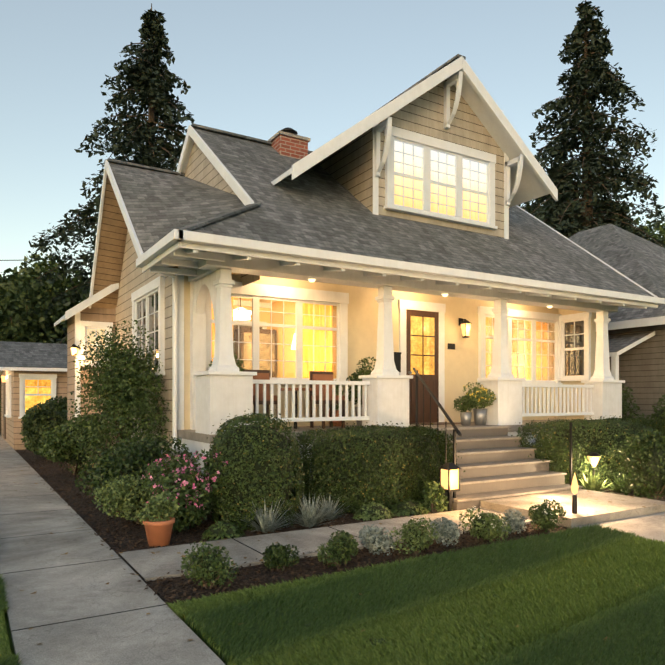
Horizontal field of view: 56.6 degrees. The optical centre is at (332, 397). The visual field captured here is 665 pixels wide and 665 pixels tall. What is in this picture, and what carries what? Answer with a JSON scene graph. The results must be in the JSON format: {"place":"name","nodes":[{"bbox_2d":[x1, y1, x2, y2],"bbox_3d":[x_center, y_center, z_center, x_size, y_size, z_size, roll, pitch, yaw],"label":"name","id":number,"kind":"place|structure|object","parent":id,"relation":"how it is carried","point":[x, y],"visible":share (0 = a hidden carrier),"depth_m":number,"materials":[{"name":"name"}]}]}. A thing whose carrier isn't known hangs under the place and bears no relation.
{"place":"outdoors","nodes":[
{"label":"outdoors","id":0,"kind":"place"},
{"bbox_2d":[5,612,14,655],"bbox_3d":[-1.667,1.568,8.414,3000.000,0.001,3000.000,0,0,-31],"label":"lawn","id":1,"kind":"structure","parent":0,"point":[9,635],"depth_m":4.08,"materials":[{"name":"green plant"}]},
{"bbox_2d":[0,546,23,664],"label":"grass blades","id":2,"kind":"object","parent":1,"relation":"on","point":[7,657],"visible":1,"depth_m":3.89,"materials":[{"name":"green plant"}]},
{"bbox_2d":[0,341,66,449],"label":"garage","id":3,"kind":"structure","parent":1,"relation":"on","point":[32,374],"depth_m":18.83,"materials":[{"name":"beige wood"}]},
{"bbox_2d":[19,253,91,327],"bbox_3d":[-11.500,-2.570,30.135,6.867,8.276,6.946,0,0,13],"label":"tree","id":4,"kind":"object","parent":1,"relation":"on","point":[42,267],"visible":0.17,"depth_m":27.93,"materials":[{"name":"green plant"}]},
{"bbox_2d":[27,3,194,343],"bbox_3d":[-9.079,-7.722,28.748,13.215,21.220,13.743,0,0,30],"label":"conifer tree","id":5,"kind":"object","parent":1,"relation":"on","point":[152,77],"visible":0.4,"depth_m":27.76,"materials":[{"name":"green plant"}]},
{"bbox_2d":[366,637,386,644],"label":"grass tuft","id":6,"kind":"object","parent":1,"relation":"on","point":[370,639],"visible":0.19,"depth_m":3.85,"materials":[{"name":"green plant"}]},
{"bbox_2d":[89,123,664,448],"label":"roof trim","id":7,"kind":"structure","parent":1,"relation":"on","point":[182,246],"depth_m":9.58,"materials":[{"name":"white wood"}]},
{"bbox_2d":[212,297,331,377],"bbox_3d":[-1.903,-0.852,12.235,3.080,2.720,3.400,0,0,-31],"label":"living room","id":8,"kind":"object","parent":7,"relation":"attached to","point":[287,338],"depth_m":13.69,"materials":[{"name":"yellow"}]},
{"bbox_2d":[177,251,624,500],"bbox_3d":[1.863,-0.432,11.375,9.190,4.000,1.545,0,0,-31],"label":"porch","id":9,"kind":"object","parent":1,"relation":"on","point":[221,388],"visible":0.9,"depth_m":9.99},
{"bbox_2d":[209,354,244,371],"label":"porch plant","id":10,"kind":"object","parent":9,"relation":"in","point":[239,366],"visible":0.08,"depth_m":9.91,"materials":[{"name":"green plant"}]},
{"bbox_2d":[329,379,343,409],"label":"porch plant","id":11,"kind":"object","parent":9,"relation":"in","point":[336,393],"visible":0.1,"depth_m":10.84,"materials":[{"name":"green plant"}]},
{"bbox_2d":[346,357,375,406],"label":"porch plant","id":12,"kind":"object","parent":9,"relation":"in","point":[365,370],"visible":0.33,"depth_m":10.96,"materials":[{"name":"green plant"}]},
{"bbox_2d":[243,370,486,429],"bbox_3d":[0.476,0.033,10.699,4.797,0.950,0.988,0,0,-24],"label":"furniture","id":13,"kind":"object","parent":9,"relation":"on","point":[480,415],"visible":0.56,"depth_m":10.39,"materials":[{"name":"wood"}]},
{"bbox_2d":[253,379,593,421],"bbox_3d":[1.673,0.053,11.319,8.185,0.630,1.165,0,0,-31],"label":"porch railing","id":14,"kind":"object","parent":9,"relation":"attached to","point":[256,382],"visible":0.67,"depth_m":9.84,"materials":[{"name":"white wood"}]},
{"bbox_2d":[308,279,552,371],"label":"light fixtures","id":15,"kind":"object","parent":9,"relation":"attached to","point":[465,324],"visible":0.5,"depth_m":12.51,"materials":[{"name":"white glass"}]},
{"bbox_2d":[453,395,478,411],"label":"porch plant","id":16,"kind":"object","parent":9,"relation":"in","point":[466,405],"visible":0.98,"depth_m":11.17,"materials":[{"name":"green plant"}]},
{"bbox_2d":[463,382,495,408],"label":"porch plant","id":17,"kind":"object","parent":9,"relation":"in","point":[483,396],"visible":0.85,"depth_m":11.17,"materials":[{"name":"green plant"}]},
{"bbox_2d":[166,523,664,664],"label":"lawn blades","id":18,"kind":"object","parent":1,"relation":"on","point":[443,608],"visible":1,"depth_m":4.38,"materials":[{"name":"green plant"}]},
{"bbox_2d":[543,150,579,214],"bbox_3d":[13.467,-6.930,37.757,6.559,17.003,6.250,0,0,34],"label":"conifer tree","id":19,"kind":"object","parent":1,"relation":"on","point":[552,171],"depth_m":37.38,"materials":[{"name":"green plant"}]},
{"bbox_2d":[518,174,643,238],"bbox_3d":[12.578,-5.571,37.825,11.793,14.278,10.333,0,0,-31],"label":"tree","id":20,"kind":"object","parent":1,"relation":"on","point":[528,206],"depth_m":34.70,"materials":[{"name":"green plant"}]},
{"bbox_2d":[520,0,664,247],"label":"conifer tree","id":21,"kind":"object","parent":1,"relation":"on","point":[591,76],"visible":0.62,"depth_m":29.43,"materials":[{"name":"green plant"}]},
{"bbox_2d":[568,223,664,418],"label":"neighbour house","id":22,"kind":"structure","parent":1,"relation":"on","point":[636,337],"depth_m":15.57,"materials":[{"name":"grey"}]},
{"bbox_2d":[614,374,643,418],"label":"shrub","id":23,"kind":"object","parent":1,"relation":"on","point":[626,407],"visible":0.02,"depth_m":14.53,"materials":[{"name":"green plant"}]},
{"bbox_2d":[628,217,664,243],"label":"tree","id":24,"kind":"object","parent":1,"relation":"on","point":[661,232],"depth_m":36.74,"materials":[{"name":"green plant"}]},
{"bbox_2d":[641,220,664,245],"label":"tree","id":25,"kind":"object","parent":1,"relation":"on","point":[662,226],"depth_m":39.46,"materials":[{"name":"green plant"}]},
{"bbox_2d":[0,259,79,260],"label":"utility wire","id":26,"kind":"object","parent":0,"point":[22,260],"visible":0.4,"depth_m":29.05,"materials":[{"name":"grey metal"}]},
{"bbox_2d":[54,142,557,468],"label":"house walls","id":27,"kind":"structure","parent":0,"point":[461,365],"depth_m":11.89,"materials":[{"name":"white paint"}]},
{"bbox_2d":[70,344,79,354],"bbox_3d":[-5.470,-1.012,13.101,0.190,0.240,0.190,0,0,-31],"label":"wall lantern","id":28,"kind":"object","parent":27,"relation":"attached to","point":[73,347],"visible":0.95,"depth_m":13.03,"materials":[{"name":"white glass"}]},
{"bbox_2d":[79,126,591,424],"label":"house windows","id":29,"kind":"structure","parent":27,"relation":"in","point":[432,177],"depth_m":12.11,"materials":[{"name":"glass"}]},
{"bbox_2d":[91,128,653,308],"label":"house roof","id":30,"kind":"structure","parent":27,"relation":"on","point":[317,206],"depth_m":11.11,"materials":[{"name":"grey"}]},
{"bbox_2d":[268,127,309,158],"bbox_3d":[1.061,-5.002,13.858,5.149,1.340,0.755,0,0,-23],"label":"chimney","id":31,"kind":"object","parent":30,"relation":"on","point":[288,142],"visible":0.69,"depth_m":12.74,"materials":[{"name":"brick"}]},
{"bbox_2d":[271,54,557,238],"bbox_3d":[0.726,-4.722,13.762,6.320,3.580,5.280,0,0,-31],"label":"dormer","id":32,"kind":"object","parent":30,"relation":"on","point":[451,100],"visible":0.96,"depth_m":12.04,"materials":[{"name":"beige wood"}]},
{"bbox_2d":[0,435,664,664],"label":"sidewalk paths","id":33,"kind":"structure","parent":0,"point":[75,609],"depth_m":5.66,"materials":[{"name":"concrete"}]},
{"bbox_2d":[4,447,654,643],"bbox_3d":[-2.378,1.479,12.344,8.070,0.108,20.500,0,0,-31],"label":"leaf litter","id":34,"kind":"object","parent":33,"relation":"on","point":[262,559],"visible":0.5,"depth_m":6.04,"materials":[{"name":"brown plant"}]},
{"bbox_2d":[571,473,577,513],"bbox_3d":[3.006,1.183,7.657,0.090,0.510,0.086,0,0,-31],"label":"torch light","id":35,"kind":"object","parent":33,"relation":"on","point":[574,487],"visible":1,"depth_m":7.63,"materials":[{"name":"yellow metal"}]},
{"bbox_2d":[0,432,664,605],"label":"mulch beds","id":36,"kind":"object","parent":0,"point":[25,454],"visible":0.08,"depth_m":6.90,"materials":[{"name":"brown soil"}]},
{"bbox_2d":[0,274,66,343],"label":"tree","id":37,"kind":"object","parent":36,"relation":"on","point":[23,326],"visible":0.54,"depth_m":25.42,"materials":[{"name":"green plant"}]},
{"bbox_2d":[0,266,66,431],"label":"tree","id":38,"kind":"object","parent":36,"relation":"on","point":[9,270],"visible":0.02,"depth_m":27.48,"materials":[{"name":"green plant"}]},
{"bbox_2d":[19,396,66,450],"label":"shrub","id":39,"kind":"object","parent":36,"relation":"on","point":[61,403],"visible":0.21,"depth_m":17.02,"materials":[{"name":"green plant"}]},
{"bbox_2d":[21,403,66,458],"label":"shrub","id":40,"kind":"object","parent":36,"relation":"on","point":[44,419],"visible":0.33,"depth_m":14.94,"materials":[{"name":"green plant"}]},
{"bbox_2d":[22,410,66,453],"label":"shrub","id":41,"kind":"object","parent":36,"relation":"on","point":[24,439],"depth_m":15.93,"materials":[{"name":"green plant"}]},
{"bbox_2d":[37,415,113,474],"bbox_3d":[-5.061,0.953,12.348,1.321,1.257,1.383,0,0,19],"label":"shrub","id":42,"kind":"object","parent":36,"relation":"on","point":[60,446],"visible":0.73,"depth_m":12.01,"materials":[{"name":"green plant"}]},
{"bbox_2d":[75,451,121,495],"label":"shrub","id":43,"kind":"object","parent":36,"relation":"on","point":[82,473],"visible":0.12,"depth_m":9.03,"materials":[{"name":"green plant"}]},
{"bbox_2d":[67,319,170,467],"bbox_3d":[-3.385,0.155,10.323,1.725,2.856,1.871,0,0,20],"label":"tall shrub","id":44,"kind":"object","parent":36,"relation":"on","point":[119,382],"depth_m":9.99,"materials":[{"name":"green plant"}]},
{"bbox_2d":[92,474,159,524],"bbox_3d":[-2.373,1.252,7.561,1.027,0.652,1.013,0,0,-31],"label":"feathery shrub","id":45,"kind":"object","parent":36,"relation":"on","point":[133,498],"visible":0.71,"depth_m":7.36,"materials":[{"name":"green plant"}]},
{"bbox_2d":[84,436,191,495],"bbox_3d":[-2.568,1.050,8.218,1.207,1.056,1.248,0,0,8],"label":"shrub","id":46,"kind":"object","parent":36,"relation":"on","point":[138,460],"visible":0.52,"depth_m":8.13,"materials":[{"name":"green plant"}]},
{"bbox_2d":[143,516,174,546],"bbox_3d":[-1.832,1.425,6.509,0.330,0.285,0.325,0,0,-31],"label":"terracotta pot","id":47,"kind":"object","parent":36,"relation":"on","point":[158,533],"visible":0.77,"depth_m":6.40,"materials":[{"name":"orange ceramic"}]},
{"bbox_2d":[136,490,181,524],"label":"pot plant","id":48,"kind":"object","parent":47,"relation":"on","point":[154,508],"visible":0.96,"depth_m":6.45,"materials":[{"name":"green plant"}]},
{"bbox_2d":[161,449,189,475],"bbox_3d":[-2.481,1.183,9.209,0.500,0.770,0.680,0,0,-31],"label":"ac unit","id":49,"kind":"object","parent":36,"relation":"on","point":[177,450],"visible":0.06,"depth_m":9.00,"materials":[{"name":"grey metal"}]},
{"bbox_2d":[141,449,227,531],"bbox_3d":[-1.698,1.091,7.214,1.078,0.971,1.078,0,0,3],"label":"pink flowering shrub","id":50,"kind":"object","parent":36,"relation":"on","point":[189,487],"visible":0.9,"depth_m":6.98,"materials":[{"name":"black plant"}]},
{"bbox_2d":[181,541,238,588],"bbox_3d":[-1.028,1.370,5.067,0.445,0.412,0.476,0,0,-31],"label":"small shrub","id":51,"kind":"object","parent":36,"relation":"on","point":[209,566],"visible":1,"depth_m":5.00,"materials":[{"name":"green plant"}]},
{"bbox_2d":[201,520,244,540],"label":"perennial","id":52,"kind":"object","parent":36,"relation":"on","point":[222,530],"visible":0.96,"depth_m":6.77,"materials":[{"name":"green plant"}]},
{"bbox_2d":[204,408,304,530],"bbox_3d":[-1.009,0.851,7.703,1.276,1.434,1.356,0,0,-31],"label":"shrub","id":53,"kind":"object","parent":36,"relation":"on","point":[260,459],"visible":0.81,"depth_m":7.27,"materials":[{"name":"green plant"}]},
{"bbox_2d":[237,497,300,532],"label":"blue grass","id":54,"kind":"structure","parent":36,"relation":"on","point":[266,522],"depth_m":7.08,"materials":[{"name":"grey plant"}]},
{"bbox_2d":[262,542,299,570],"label":"small shrub","id":55,"kind":"object","parent":36,"relation":"on","point":[277,556],"visible":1,"depth_m":5.53,"materials":[{"name":"green plant"}]},
{"bbox_2d":[24,458,573,602],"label":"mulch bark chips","id":56,"kind":"object","parent":36,"relation":"on","point":[320,567],"visible":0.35,"depth_m":6.30,"materials":[{"name":"brown wood"}]},
{"bbox_2d":[285,492,342,527],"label":"blue grass","id":57,"kind":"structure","parent":36,"relation":"on","point":[309,519],"depth_m":7.37,"materials":[{"name":"grey plant"}]},
{"bbox_2d":[316,493,347,519],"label":"blue grass","id":58,"kind":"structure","parent":36,"relation":"on","point":[332,512],"depth_m":7.80,"materials":[{"name":"grey plant"}]},
{"bbox_2d":[317,529,358,566],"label":"small shrub","id":59,"kind":"object","parent":36,"relation":"on","point":[339,549],"visible":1,"depth_m":5.63,"materials":[{"name":"green plant"}]},
{"bbox_2d":[352,501,394,521],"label":"perennial","id":60,"kind":"object","parent":36,"relation":"on","point":[372,511],"visible":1,"depth_m":7.84,"materials":[{"name":"green plant"}]},
{"bbox_2d":[358,524,394,555],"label":"shrub","id":61,"kind":"object","parent":36,"relation":"on","point":[378,541],"visible":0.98,"depth_m":6.04,"materials":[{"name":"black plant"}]},
{"bbox_2d":[289,421,464,514],"bbox_3d":[0.634,0.956,8.892,2.851,1.219,1.163,0,0,-31],"label":"hedge","id":62,"kind":"object","parent":36,"relation":"on","point":[354,469],"visible":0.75,"depth_m":8.35,"materials":[{"name":"green plant"}]},
{"bbox_2d":[391,499,429,516],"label":"shrub","id":63,"kind":"object","parent":36,"relation":"on","point":[409,507],"visible":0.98,"depth_m":8.17,"materials":[{"name":"green plant"}]},
{"bbox_2d":[389,516,438,555],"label":"small shrub","id":64,"kind":"object","parent":36,"relation":"on","point":[415,537],"visible":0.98,"depth_m":6.04,"materials":[{"name":"green plant"}]},
{"bbox_2d":[421,480,448,512],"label":"plant","id":65,"kind":"object","parent":36,"relation":"on","point":[437,494],"visible":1,"depth_m":8.30,"materials":[{"name":"green plant"}]},
{"bbox_2d":[422,492,452,511],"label":"shrub","id":66,"kind":"object","parent":36,"relation":"on","point":[445,508],"visible":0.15,"depth_m":8.45,"materials":[{"name":"green plant"}]},
{"bbox_2d":[430,517,460,545],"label":"shrub","id":67,"kind":"object","parent":36,"relation":"on","point":[447,530],"visible":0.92,"depth_m":6.43,"materials":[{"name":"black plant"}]},
{"bbox_2d":[438,462,461,510],"bbox_3d":[1.591,1.228,8.383,0.240,0.680,0.240,0,0,-31],"label":"garden lantern","id":68,"kind":"object","parent":36,"relation":"on","point":[449,477],"visible":0.83,"depth_m":8.33,"materials":[{"name":"white glass"}]},
{"bbox_2d":[459,506,511,542],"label":"shrub","id":69,"kind":"object","parent":36,"relation":"on","point":[485,526],"visible":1,"depth_m":6.54,"materials":[{"name":"green plant"}]},
{"bbox_2d":[499,508,526,534],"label":"shrub","id":70,"kind":"object","parent":36,"relation":"on","point":[516,522],"visible":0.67,"depth_m":7.01,"materials":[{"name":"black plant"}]},
{"bbox_2d":[528,497,567,532],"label":"shrub","id":71,"kind":"object","parent":36,"relation":"on","point":[544,518],"visible":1,"depth_m":7.00,"materials":[{"name":"green plant"}]},
{"bbox_2d":[509,414,664,488],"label":"hedge","id":72,"kind":"object","parent":36,"relation":"on","point":[605,439],"visible":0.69,"depth_m":10.48,"materials":[{"name":"green plant"}]},
{"bbox_2d":[586,452,600,476],"bbox_3d":[4.320,1.238,10.192,0.250,0.660,0.244,0,0,-31],"label":"path light","id":73,"kind":"object","parent":36,"relation":"on","point":[594,457],"visible":0.85,"depth_m":10.14,"materials":[{"name":"white glass"}]},
{"bbox_2d":[579,471,617,492],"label":"spiky plant","id":74,"kind":"object","parent":36,"relation":"on","point":[591,482],"visible":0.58,"depth_m":9.79,"materials":[{"name":"green plant"}]},
{"bbox_2d":[607,472,639,492],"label":"shrub","id":75,"kind":"object","parent":36,"relation":"on","point":[615,488],"visible":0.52,"depth_m":10.02,"materials":[{"name":"green plant"}]},
{"bbox_2d":[617,428,664,499],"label":"conical shrub","id":76,"kind":"object","parent":36,"relation":"on","point":[648,459],"visible":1,"depth_m":9.15,"materials":[{"name":"green plant"}]},
{"bbox_2d":[646,394,664,431],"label":"shrub","id":77,"kind":"object","parent":36,"relation":"on","point":[661,412],"visible":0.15,"depth_m":12.92,"materials":[{"name":"green plant"}]},
{"bbox_2d":[0,0,664,289],"label":"sky","id":78,"kind":"structure","parent":0,"point":[259,69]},
{"bbox_2d":[413,425,582,510],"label":"porch steps","id":79,"kind":"structure","parent":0,"point":[495,462],"depth_m":9.72,"materials":[{"name":"grey concrete"}]},
{"bbox_2d":[413,368,571,497],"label":"steps handrails","id":80,"kind":"object","parent":79,"relation":"on","point":[417,376],"visible":0.67,"depth_m":9.58,"materials":[{"name":"grey metal"}]}
]}

